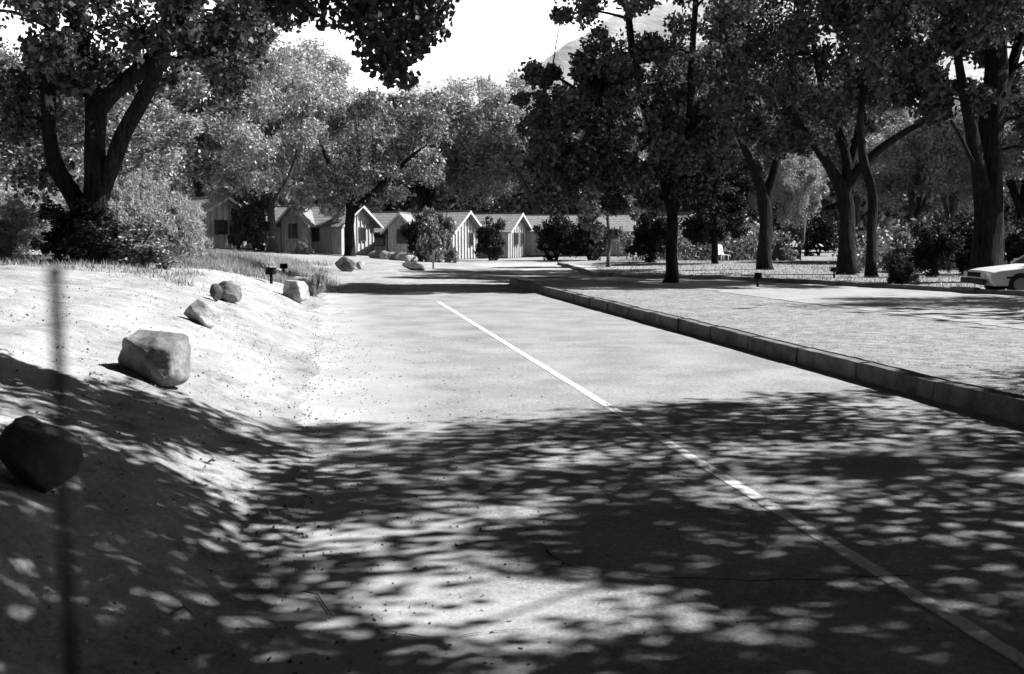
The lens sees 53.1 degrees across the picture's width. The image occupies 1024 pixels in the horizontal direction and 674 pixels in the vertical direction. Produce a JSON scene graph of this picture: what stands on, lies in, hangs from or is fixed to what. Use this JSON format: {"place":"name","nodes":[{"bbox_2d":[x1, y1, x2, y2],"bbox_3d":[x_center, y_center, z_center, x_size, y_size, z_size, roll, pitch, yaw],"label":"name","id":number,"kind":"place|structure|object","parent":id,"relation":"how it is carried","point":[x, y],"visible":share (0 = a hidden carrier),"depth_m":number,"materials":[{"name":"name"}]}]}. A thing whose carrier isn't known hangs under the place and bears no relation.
{"place":"outdoors","nodes":[
{"label":"outdoors","id":0,"kind":"place"},
{"bbox_2d":[146,248,342,292],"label":"tall grass","id":1,"kind":"structure","parent":0,"point":[236,261],"depth_m":30.85,"materials":[{"name":"plant"}]},
{"bbox_2d":[0,0,658,102],"label":"sky","id":2,"kind":"structure","parent":0,"point":[487,35],"materials":[{"name":"white"}]},
{"bbox_2d":[0,241,1023,673],"bbox_3d":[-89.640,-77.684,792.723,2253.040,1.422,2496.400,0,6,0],"label":"ground","id":3,"kind":"structure","parent":0,"point":[148,575],"depth_m":7.25,"materials":[{"name":"soil"}]},
{"bbox_2d":[0,199,52,257],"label":"shrub","id":4,"kind":"object","parent":3,"relation":"on","point":[20,225],"visible":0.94,"depth_m":20.58,"materials":[{"name":"grey plant"}]},
{"bbox_2d":[0,181,67,253],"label":"shrub","id":5,"kind":"object","parent":3,"relation":"on","point":[34,244],"visible":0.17,"depth_m":23.29,"materials":[{"name":"grey plant"}]},
{"bbox_2d":[0,41,75,189],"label":"tree","id":6,"kind":"object","parent":3,"relation":"on","point":[11,158],"visible":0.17,"depth_m":47.49,"materials":[{"name":"grey plant"}]},
{"bbox_2d":[0,415,83,493],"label":"boulder","id":7,"kind":"object","parent":3,"relation":"on","point":[27,450],"visible":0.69,"depth_m":4.71,"materials":[{"name":"stone"}]},
{"bbox_2d":[45,265,78,673],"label":"garden stake","id":8,"kind":"object","parent":3,"relation":"on","point":[64,501],"visible":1,"depth_m":0.35,"materials":[{"name":"paint"}]},
{"bbox_2d":[0,42,156,187],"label":"tree","id":9,"kind":"object","parent":3,"relation":"on","point":[70,116],"visible":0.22,"depth_m":49.46,"materials":[{"name":"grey plant"}]},
{"bbox_2d":[32,198,141,263],"bbox_3d":[-8.154,-1.983,19.664,1.728,1.342,1.965,1,6,11],"label":"shrub","id":10,"kind":"object","parent":3,"relation":"on","point":[69,234],"visible":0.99,"depth_m":19.25,"materials":[{"name":"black plant"}]},
{"bbox_2d":[50,186,150,254],"bbox_3d":[-8.963,-2.430,22.446,2.173,1.921,2.303,1,6,12],"label":"shrub","id":11,"kind":"object","parent":3,"relation":"on","point":[118,206],"visible":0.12,"depth_m":21.87,"materials":[{"name":"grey plant"}]},
{"bbox_2d":[0,252,210,286],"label":"short grass","id":12,"kind":"structure","parent":3,"relation":"on","point":[9,260],"depth_m":18.75,"materials":[{"name":"plant"}]},
{"bbox_2d":[57,95,220,192],"bbox_3d":[-21.383,-9.928,57.260,9.786,9.902,8.751,1,6,5],"label":"tree","id":13,"kind":"object","parent":3,"relation":"on","point":[156,156],"visible":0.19,"depth_m":56.29,"materials":[{"name":"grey plant"}]},
{"bbox_2d":[104,226,182,269],"bbox_3d":[-7.641,-1.765,20.646,1.784,0.930,2.279,0,6,-2],"label":"shrub","id":14,"kind":"object","parent":3,"relation":"on","point":[152,250],"visible":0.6,"depth_m":20.41,"materials":[{"name":"grey plant"}]},
{"bbox_2d":[118,329,190,386],"bbox_3d":[-2.945,0.179,8.395,0.607,0.485,0.456,0,6,0],"label":"boulder","id":15,"kind":"object","parent":3,"relation":"on","point":[161,358],"visible":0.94,"depth_m":8.25,"materials":[{"name":"stone"}]},
{"bbox_2d":[0,0,309,263],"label":"cottonwood tree","id":16,"kind":"object","parent":3,"relation":"on","point":[226,42],"visible":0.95,"depth_m":19.41,"materials":[{"name":"black plant"}]},
{"bbox_2d":[110,168,213,265],"bbox_3d":[-8.150,-2.676,23.282,2.579,2.474,2.733,1,6,7],"label":"shrub","id":17,"kind":"object","parent":3,"relation":"on","point":[172,223],"visible":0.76,"depth_m":22.96,"materials":[{"name":"grey plant"}]},
{"bbox_2d":[143,186,206,259],"bbox_3d":[-8.562,-2.784,25.244,2.111,1.922,1.740,4,7,34],"label":"shrub","id":18,"kind":"object","parent":3,"relation":"on","point":[197,208],"visible":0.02,"depth_m":25.30,"materials":[{"name":"grey plant"}]},
{"bbox_2d":[183,299,223,327],"bbox_3d":[-3.904,-0.290,12.963,0.395,0.390,0.417,-5,8,-42],"label":"boulder","id":19,"kind":"object","parent":3,"relation":"on","point":[203,313],"visible":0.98,"depth_m":12.83,"materials":[{"name":"stone"}]},
{"bbox_2d":[210,283,222,301],"bbox_3d":[-4.796,-0.719,16.609,0.191,0.299,0.209,0,6,0],"label":"boulder","id":20,"kind":"object","parent":3,"relation":"on","point":[216,291],"visible":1,"depth_m":16.54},
{"bbox_2d":[182,196,252,249],"bbox_3d":[-20.111,-7.109,65.918,7.464,3.730,4.540,6,8,45],"label":"cabin","id":21,"kind":"object","parent":3,"relation":"on","point":[217,219],"visible":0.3,"depth_m":63.39,"materials":[{"name":"wood"}]},
{"bbox_2d":[215,220,227,234],"bbox_3d":[-17.980,-6.793,63.382,0.128,0.920,0.820,6,8,45],"label":"window","id":22,"kind":"structure","parent":21,"relation":"in","point":[221,226],"depth_m":63.35,"materials":[{"name":"black glass"}]},
{"bbox_2d":[146,51,297,196],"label":"tree","id":23,"kind":"object","parent":3,"relation":"on","point":[188,94],"visible":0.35,"depth_m":68.90,"materials":[{"name":"grey plant"}]},
{"bbox_2d":[218,281,241,302],"bbox_3d":[-4.784,-0.756,17.205,0.414,0.380,0.322,2,6,18],"label":"boulder","id":24,"kind":"object","parent":3,"relation":"on","point":[232,292],"visible":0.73,"depth_m":17.12,"materials":[{"name":"stone"}]},
{"bbox_2d":[227,203,242,250],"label":"shrub","id":25,"kind":"object","parent":3,"relation":"on","point":[235,226],"visible":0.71,"depth_m":61.01,"materials":[{"name":"black plant"}]},
{"bbox_2d":[234,189,271,251],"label":"shrub","id":26,"kind":"object","parent":3,"relation":"on","point":[254,229],"visible":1,"depth_m":59.15,"materials":[{"name":"black plant"}]},
{"bbox_2d":[265,267,276,283],"bbox_3d":[-5.875,-1.460,24.978,0.250,0.470,0.200,2,6,15],"label":"path lamp","id":27,"kind":"object","parent":3,"relation":"on","point":[271,271],"visible":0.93,"depth_m":24.91,"materials":[{"name":"metal"}]},
{"bbox_2d":[206,39,345,251],"bbox_3d":[-14.013,-11.203,61.267,7.852,12.286,9.107,0,6,0],"label":"tree","id":28,"kind":"object","parent":3,"relation":"on","point":[247,170],"visible":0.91,"depth_m":60.30,"materials":[{"name":"grey plant"}]},
{"bbox_2d":[205,16,356,205],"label":"tree","id":29,"kind":"object","parent":3,"relation":"on","point":[318,55],"visible":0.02,"depth_m":78.91,"materials":[{"name":"grey plant"}]},
{"bbox_2d":[280,263,287,275],"bbox_3d":[-6.786,-1.969,30.454,0.250,0.430,0.200,-1,6,-15],"label":"path lamp","id":30,"kind":"object","parent":3,"relation":"on","point":[283,266],"visible":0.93,"depth_m":30.37,"materials":[{"name":"metal"}]},
{"bbox_2d":[276,204,314,252],"bbox_3d":[-13.569,-6.727,65.546,2.340,3.480,3.564,1,6,7],"label":"cabin","id":31,"kind":"object","parent":3,"relation":"on","point":[296,229],"visible":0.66,"depth_m":64.24,"materials":[{"name":"wood"}]},
{"bbox_2d":[288,223,297,237],"bbox_3d":[-13.739,-6.653,64.195,0.570,0.920,0.128,1,6,7],"label":"window","id":32,"kind":"structure","parent":31,"relation":"in","point":[292,227],"depth_m":64.17,"materials":[{"name":"black glass"}]},
{"bbox_2d":[282,280,309,301],"bbox_3d":[-4.874,-1.041,23.089,0.553,0.498,0.442,2,6,20],"label":"boulder","id":33,"kind":"object","parent":3,"relation":"on","point":[296,290],"visible":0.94,"depth_m":22.92,"materials":[{"name":"stone"}]},
{"bbox_2d":[294,238,314,254],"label":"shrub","id":34,"kind":"object","parent":3,"relation":"on","point":[304,247],"visible":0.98,"depth_m":59.62,"materials":[{"name":"grey plant"}]},
{"bbox_2d":[291,276,320,285],"bbox_3d":[-5.567,-1.405,27.465,0.828,0.451,0.608,4,7,33],"label":"boulder","id":35,"kind":"object","parent":3,"relation":"on","point":[299,278],"visible":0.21,"depth_m":27.27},
{"bbox_2d":[247,47,372,202],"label":"tree","id":36,"kind":"object","parent":3,"relation":"on","point":[337,81],"visible":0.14,"depth_m":75.30,"materials":[{"name":"grey plant"}]},
{"bbox_2d":[306,271,325,296],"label":"weed","id":37,"kind":"object","parent":3,"relation":"on","point":[313,281],"visible":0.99,"depth_m":26.43,"materials":[{"name":"grey plant"}]},
{"bbox_2d":[265,198,383,255],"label":"cabin","id":38,"kind":"object","parent":3,"relation":"on","point":[327,234],"visible":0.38,"depth_m":65.89,"materials":[{"name":"wood"}]},
{"bbox_2d":[311,228,319,241],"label":"window","id":39,"kind":"structure","parent":38,"relation":"in","point":[315,237],"depth_m":65.34,"materials":[{"name":"black glass"}]},
{"bbox_2d":[358,227,365,240],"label":"window","id":40,"kind":"structure","parent":38,"relation":"in","point":[361,230],"depth_m":66.44,"materials":[{"name":"grey glass"}]},
{"bbox_2d":[335,256,355,271],"bbox_3d":[-6.632,-2.896,40.837,0.643,0.655,0.710,-5,8,-42],"label":"boulder","id":41,"kind":"object","parent":3,"relation":"on","point":[344,263],"visible":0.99,"depth_m":40.76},
{"bbox_2d":[231,0,459,90],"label":"cottonwood tree","id":42,"kind":"object","parent":3,"relation":"on","point":[392,36],"visible":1,"depth_m":7.25,"materials":[{"name":"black plant"}]},
{"bbox_2d":[356,261,364,268],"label":"boulder","id":43,"kind":"object","parent":3,"relation":"on","point":[360,264],"visible":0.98,"depth_m":42.81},
{"bbox_2d":[290,86,457,255],"bbox_3d":[-8.382,-9.791,62.037,10.146,9.984,7.499,1,6,10],"label":"tree","id":44,"kind":"object","parent":3,"relation":"on","point":[414,122],"visible":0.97,"depth_m":60.69,"materials":[{"name":"grey plant"}]},
{"bbox_2d":[368,251,379,257],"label":"edging rock","id":45,"kind":"object","parent":3,"relation":"on","point":[373,254],"visible":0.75,"depth_m":59.67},
{"bbox_2d":[310,83,446,213],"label":"tree","id":46,"kind":"object","parent":3,"relation":"on","point":[394,192],"visible":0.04,"depth_m":82.69,"materials":[{"name":"grey plant"}]},
{"bbox_2d":[379,250,389,258],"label":"edging rock","id":47,"kind":"object","parent":3,"relation":"on","point":[383,254],"visible":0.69,"depth_m":58.59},
{"bbox_2d":[387,252,397,259],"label":"edging rock","id":48,"kind":"object","parent":3,"relation":"on","point":[391,255],"visible":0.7,"depth_m":57.72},
{"bbox_2d":[380,212,414,254],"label":"cabin","id":49,"kind":"object","parent":3,"relation":"on","point":[397,241],"visible":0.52,"depth_m":66.28,"materials":[{"name":"wood"}]},
{"bbox_2d":[397,229,406,243],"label":"window","id":50,"kind":"structure","parent":49,"relation":"in","point":[400,240],"depth_m":66.19,"materials":[{"name":"black glass"}]},
{"bbox_2d":[395,252,407,260],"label":"edging rock","id":51,"kind":"object","parent":3,"relation":"on","point":[400,256],"visible":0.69,"depth_m":56.70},
{"bbox_2d":[402,262,424,270],"bbox_3d":[-4.154,-2.977,43.400,0.989,0.400,0.570,2,6,21],"label":"boulder","id":52,"kind":"object","parent":3,"relation":"on","point":[414,266],"visible":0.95,"depth_m":43.24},
{"bbox_2d":[400,208,431,254],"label":"shrub","id":53,"kind":"object","parent":3,"relation":"on","point":[410,234],"visible":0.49,"depth_m":59.33,"materials":[{"name":"black plant"}]},
{"bbox_2d":[364,84,468,210],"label":"tree","id":54,"kind":"object","parent":3,"relation":"on","point":[424,194],"visible":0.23,"depth_m":88.93,"materials":[{"name":"grey plant"}]},
{"bbox_2d":[372,210,481,259],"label":"cabin","id":55,"kind":"object","parent":3,"relation":"on","point":[468,225],"visible":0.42,"depth_m":69.09,"materials":[{"name":"weathered shingle"},{"name":"light painted wood"},{"name":"glass"}]},
{"bbox_2d":[374,233,384,245],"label":"window","id":56,"kind":"structure","parent":55,"relation":"in","point":[379,240],"depth_m":69.29,"materials":[{"name":"black glass"}]},
{"bbox_2d":[412,205,459,262],"bbox_3d":[-4.424,-5.589,57.663,2.250,3.718,2.875,3,7,31],"label":"shrub","id":57,"kind":"object","parent":3,"relation":"on","point":[437,234],"visible":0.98,"depth_m":57.27,"materials":[{"name":"grey plant"}]},
{"bbox_2d":[400,74,529,212],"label":"tree","id":58,"kind":"object","parent":3,"relation":"on","point":[464,186],"visible":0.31,"depth_m":91.26,"materials":[{"name":"grey plant"}]},
{"bbox_2d":[472,216,506,260],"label":"shrub","id":59,"kind":"object","parent":3,"relation":"on","point":[491,244],"visible":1,"depth_m":65.17,"materials":[{"name":"black plant"}]},
{"bbox_2d":[446,68,545,213],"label":"tree","id":60,"kind":"object","parent":3,"relation":"on","point":[492,126],"visible":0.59,"depth_m":87.35,"materials":[{"name":"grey plant"}]},
{"bbox_2d":[473,213,531,257],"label":"cabin","id":61,"kind":"object","parent":3,"relation":"on","point":[513,234],"visible":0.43,"depth_m":73.28,"materials":[{"name":"wood"}]},
{"bbox_2d":[513,233,517,244],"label":"window","id":62,"kind":"structure","parent":61,"relation":"in","point":[515,235],"depth_m":73.15,"materials":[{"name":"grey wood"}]},
{"bbox_2d":[3,84,1020,248],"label":"woodland","id":63,"kind":"object","parent":3,"relation":"on","point":[513,203],"visible":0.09,"depth_m":112.73,"materials":[{"name":"grey plant"}]},
{"bbox_2d":[0,176,1023,271],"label":"undergrowth","id":64,"kind":"object","parent":3,"relation":"on","point":[744,248],"visible":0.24,"depth_m":61.30,"materials":[{"name":"grey plant"}]},
{"bbox_2d":[532,208,575,259],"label":"shrub","id":65,"kind":"object","parent":3,"relation":"on","point":[556,229],"visible":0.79,"depth_m":65.16,"materials":[{"name":"black plant"}]},
{"bbox_2d":[527,116,626,213],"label":"tree","id":66,"kind":"object","parent":3,"relation":"on","point":[577,205],"visible":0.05,"depth_m":82.19,"materials":[{"name":"grey plant"}]},
{"bbox_2d":[524,208,636,256],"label":"cabin","id":67,"kind":"object","parent":3,"relation":"on","point":[626,222],"visible":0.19,"depth_m":75.23,"materials":[{"name":"weathered shingle"},{"name":"light painted wood"},{"name":"glass"}]},
{"bbox_2d":[560,220,611,260],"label":"shrub","id":68,"kind":"object","parent":3,"relation":"on","point":[582,244],"visible":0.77,"depth_m":63.34,"materials":[{"name":"black plant"}]},
{"bbox_2d":[576,176,644,266],"bbox_3d":[5.024,-6.025,51.734,3.572,4.971,3.185,0,6,0],"label":"tree","id":69,"kind":"object","parent":3,"relation":"on","point":[591,214],"visible":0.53,"depth_m":51.37,"materials":[{"name":"grey plant"}]},
{"bbox_2d":[592,47,671,213],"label":"tree","id":70,"kind":"object","parent":3,"relation":"on","point":[639,113],"visible":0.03,"depth_m":85.60,"materials":[{"name":"grey plant"}]},
{"bbox_2d":[508,0,776,282],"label":"cottonwood tree","id":71,"kind":"object","parent":3,"relation":"on","point":[609,129],"visible":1,"depth_m":30.64,"materials":[{"name":"black plant"}]},
{"bbox_2d":[623,205,678,262],"bbox_3d":[7.864,-5.822,57.971,2.833,3.676,3.220,-1,6,-7],"label":"shrub","id":72,"kind":"object","parent":3,"relation":"on","point":[649,233],"visible":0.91,"depth_m":57.21,"materials":[{"name":"black plant"}]},
{"bbox_2d":[634,212,695,254],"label":"cabin","id":73,"kind":"object","parent":3,"relation":"on","point":[684,214],"visible":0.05,"depth_m":77.87,"materials":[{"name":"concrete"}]},
{"bbox_2d":[644,38,771,211],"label":"tree","id":74,"kind":"object","parent":3,"relation":"on","point":[685,206],"visible":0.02,"depth_m":89.02,"materials":[{"name":"black plant"}]},
{"bbox_2d":[678,154,759,263],"bbox_3d":[11.130,-6.836,54.593,4.566,6.112,4.558,0,6,0],"label":"tree","id":75,"kind":"object","parent":3,"relation":"on","point":[700,229],"visible":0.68,"depth_m":54.14,"materials":[{"name":"black plant"}]},
{"bbox_2d":[718,244,728,261],"bbox_3d":[12.265,-4.916,59.891,0.580,0.992,0.729,-2,6,-23],"label":"lawn chair","id":76,"kind":"object","parent":3,"relation":"on","point":[720,250],"visible":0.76,"depth_m":60.08,"materials":[{"name":"white plastic"}]},
{"bbox_2d":[706,216,759,238],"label":"cabin","id":77,"kind":"object","parent":3,"relation":"on","point":[748,221],"visible":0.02,"depth_m":83.80,"materials":[{"name":"wood"}]},
{"bbox_2d":[681,31,830,220],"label":"tree","id":78,"kind":"object","parent":3,"relation":"on","point":[753,198],"depth_m":94.03,"materials":[{"name":"black plant"}]},
{"bbox_2d":[754,273,761,286],"bbox_3d":[7.152,-1.626,29.785,0.250,0.490,0.200,1,6,15],"label":"path lamp","id":79,"kind":"object","parent":3,"relation":"on","point":[757,276],"visible":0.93,"depth_m":29.70,"materials":[{"name":"metal"}]},
{"bbox_2d":[681,0,842,269],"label":"cottonwood tree","id":80,"kind":"object","parent":3,"relation":"on","point":[749,164],"visible":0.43,"depth_m":44.31,"materials":[{"name":"black plant"}]},
{"bbox_2d":[509,276,1023,424],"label":"stone kerb","id":81,"kind":"structure","parent":3,"relation":"on","point":[1002,405],"depth_m":12.00,"materials":[{"name":"concrete"}]},
{"bbox_2d":[525,279,1023,394],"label":"island turf","id":82,"kind":"structure","parent":3,"relation":"on","point":[803,327],"depth_m":16.83,"materials":[{"name":"grey plant"}]},
{"bbox_2d":[771,237,797,260],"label":"shrub","id":83,"kind":"object","parent":3,"relation":"on","point":[782,251],"visible":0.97,"depth_m":61.59,"materials":[{"name":"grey plant"}]},
{"bbox_2d":[597,259,982,288],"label":"lawn","id":84,"kind":"structure","parent":3,"relation":"on","point":[847,277],"depth_m":43.36,"materials":[{"name":"grey plant"}]},
{"bbox_2d":[557,262,1023,295],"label":"stone kerb","id":85,"kind":"structure","parent":3,"relation":"on","point":[909,287],"depth_m":31.00,"materials":[{"name":"concrete"}]},
{"bbox_2d":[764,152,829,258],"bbox_3d":[18.329,-8.789,65.610,4.481,7.703,5.011,-2,6,-20],"label":"tree","id":86,"kind":"object","parent":3,"relation":"on","point":[798,184],"visible":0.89,"depth_m":64.93,"materials":[{"name":"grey plant"}]},
{"bbox_2d":[799,208,838,255],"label":"shrub","id":87,"kind":"object","parent":3,"relation":"on","point":[819,230],"visible":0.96,"depth_m":74.96,"materials":[{"name":"black plant"}]},
{"bbox_2d":[729,0,971,274],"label":"cottonwood tree","id":88,"kind":"object","parent":3,"relation":"on","point":[836,110],"visible":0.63,"depth_m":41.27,"materials":[{"name":"grey plant"}]},
{"bbox_2d":[805,57,922,242],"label":"tree","id":89,"kind":"object","parent":3,"relation":"on","point":[832,152],"visible":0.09,"depth_m":88.76,"materials":[{"name":"grey plant"}]},
{"bbox_2d":[814,0,964,277],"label":"cottonwood tree","id":90,"kind":"object","parent":3,"relation":"on","point":[879,88],"visible":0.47,"depth_m":37.55,"materials":[{"name":"grey plant"}]},
{"bbox_2d":[884,253,920,284],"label":"shrub","id":91,"kind":"object","parent":3,"relation":"on","point":[900,271],"visible":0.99,"depth_m":29.31,"materials":[{"name":"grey plant"}]},
{"bbox_2d":[883,231,921,272],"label":"shrub","id":92,"kind":"object","parent":3,"relation":"on","point":[907,247],"visible":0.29,"depth_m":43.50,"materials":[{"name":"grey plant"}]},
{"bbox_2d":[852,109,970,226],"bbox_3d":[22.695,-8.661,58.671,6.812,8.864,6.542,4,7,38],"label":"tree","id":93,"kind":"object","parent":3,"relation":"on","point":[903,161],"visible":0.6,"depth_m":58.11,"materials":[{"name":"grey plant"}]},
{"bbox_2d":[842,0,1023,269],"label":"cottonwood tree","id":94,"kind":"object","parent":3,"relation":"on","point":[993,27],"visible":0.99,"depth_m":32.18,"materials":[{"name":"black plant"}]},
{"bbox_2d":[905,217,964,276],"bbox_3d":[15.691,-3.251,38.048,1.933,2.396,2.197,1,6,11],"label":"shrub","id":95,"kind":"object","parent":3,"relation":"on","point":[932,252],"visible":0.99,"depth_m":37.58,"materials":[{"name":"black plant"}]},
{"bbox_2d":[941,211,973,273],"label":"shrub","id":96,"kind":"object","parent":3,"relation":"on","point":[962,260],"visible":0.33,"depth_m":41.32,"materials":[{"name":"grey plant"}]},
{"bbox_2d":[905,95,1023,226],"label":"tree","id":97,"kind":"object","parent":3,"relation":"on","point":[947,142],"visible":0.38,"depth_m":55.33,"materials":[{"name":"grey plant"}]},
{"bbox_2d":[960,255,1023,289],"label":"parked car","id":98,"kind":"object","parent":3,"relation":"on","point":[1007,277],"visible":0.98,"depth_m":26.23,"materials":[{"name":"paint"}]},
{"bbox_2d":[1003,75,1023,229],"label":"tree","id":99,"kind":"object","parent":3,"relation":"on","point":[1017,199],"visible":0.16,"depth_m":59.44,"materials":[{"name":"grey plant"}]},
{"bbox_2d":[1004,218,1023,263],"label":"shrub","id":100,"kind":"object","parent":3,"relation":"on","point":[1013,245],"visible":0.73,"depth_m":39.56,"materials":[{"name":"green plant"}]},
{"bbox_2d":[0,0,1023,235],"bbox_3d":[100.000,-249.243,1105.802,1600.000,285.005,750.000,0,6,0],"label":"mountain","id":101,"kind":"structure","parent":0,"point":[653,21],"depth_m":959.53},
{"bbox_2d":[248,263,1023,673],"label":"road","id":102,"kind":"structure","parent":0,"point":[872,473],"depth_m":6.05,"materials":[{"name":"asphalt"}]},
{"bbox_2d":[0,268,423,672],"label":"pebbles","id":103,"kind":"object","parent":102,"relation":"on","point":[57,656],"visible":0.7,"depth_m":5.96,"materials":[{"name":"stone"}]},
{"bbox_2d":[303,590,334,618],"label":"twig","id":104,"kind":"object","parent":102,"relation":"on","point":[321,601],"visible":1,"depth_m":4.50,"materials":[{"name":"wood"}]},
{"bbox_2d":[0,262,935,673],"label":"leaf litter","id":105,"kind":"object","parent":102,"relation":"on","point":[326,476],"visible":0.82,"depth_m":6.21,"materials":[{"name":"plant"}]},
{"bbox_2d":[346,403,1005,637],"bbox_3d":[1.429,0.936,6.693,2.856,0.001,6.008,2,6,15],"label":"road crack","id":106,"kind":"object","parent":102,"relation":"on","point":[550,554],"visible":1,"depth_m":4.79,"materials":[{"name":"asphalt"}]},
{"bbox_2d":[438,302,1023,667],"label":"road line","id":107,"kind":"object","parent":102,"relation":"on","point":[980,634],"visible":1,"depth_m":5.40,"materials":[{"name":"paint"}]},
{"bbox_2d":[571,276,1023,328],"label":"side road","id":108,"kind":"structure","parent":0,"point":[997,310],"depth_m":24.29,"materials":[{"name":"asphalt"}]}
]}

